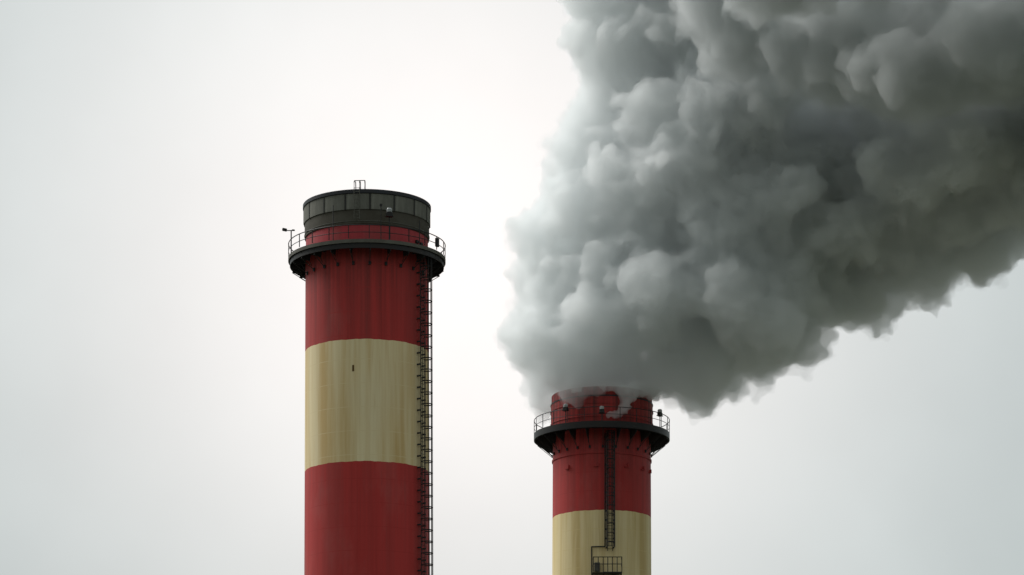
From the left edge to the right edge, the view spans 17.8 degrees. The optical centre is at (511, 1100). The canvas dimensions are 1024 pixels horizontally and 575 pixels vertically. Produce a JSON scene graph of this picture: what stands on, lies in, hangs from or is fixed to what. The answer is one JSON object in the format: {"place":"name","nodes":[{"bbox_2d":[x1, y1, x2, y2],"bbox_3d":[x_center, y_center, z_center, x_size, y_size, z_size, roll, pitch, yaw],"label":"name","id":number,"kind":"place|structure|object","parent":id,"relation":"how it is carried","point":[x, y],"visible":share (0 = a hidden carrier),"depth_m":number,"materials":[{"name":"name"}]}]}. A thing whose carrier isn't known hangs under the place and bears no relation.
{"place":"outdoors","nodes":[
{"label":"outdoors","id":0,"kind":"place"},
{"bbox_2d":[0,0,1023,574],"label":"sky","id":1,"kind":"structure","parent":0,"point":[795,228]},
{"label":"ground","id":2,"kind":"structure","parent":0,"visible":0},
{"bbox_2d":[282,180,445,574],"bbox_3d":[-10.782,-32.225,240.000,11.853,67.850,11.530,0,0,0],"label":"chimney","id":3,"kind":"object","parent":2,"relation":"on","point":[367,265],"visible":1,"depth_m":236.04,"materials":[{"name":"red paint"}]},
{"bbox_2d":[534,386,669,574],"bbox_3d":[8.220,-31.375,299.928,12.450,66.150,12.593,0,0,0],"label":"chimney","id":4,"kind":"object","parent":2,"relation":"on","point":[601,444],"visible":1,"depth_m":296.01,"materials":[{"name":"red paint"}]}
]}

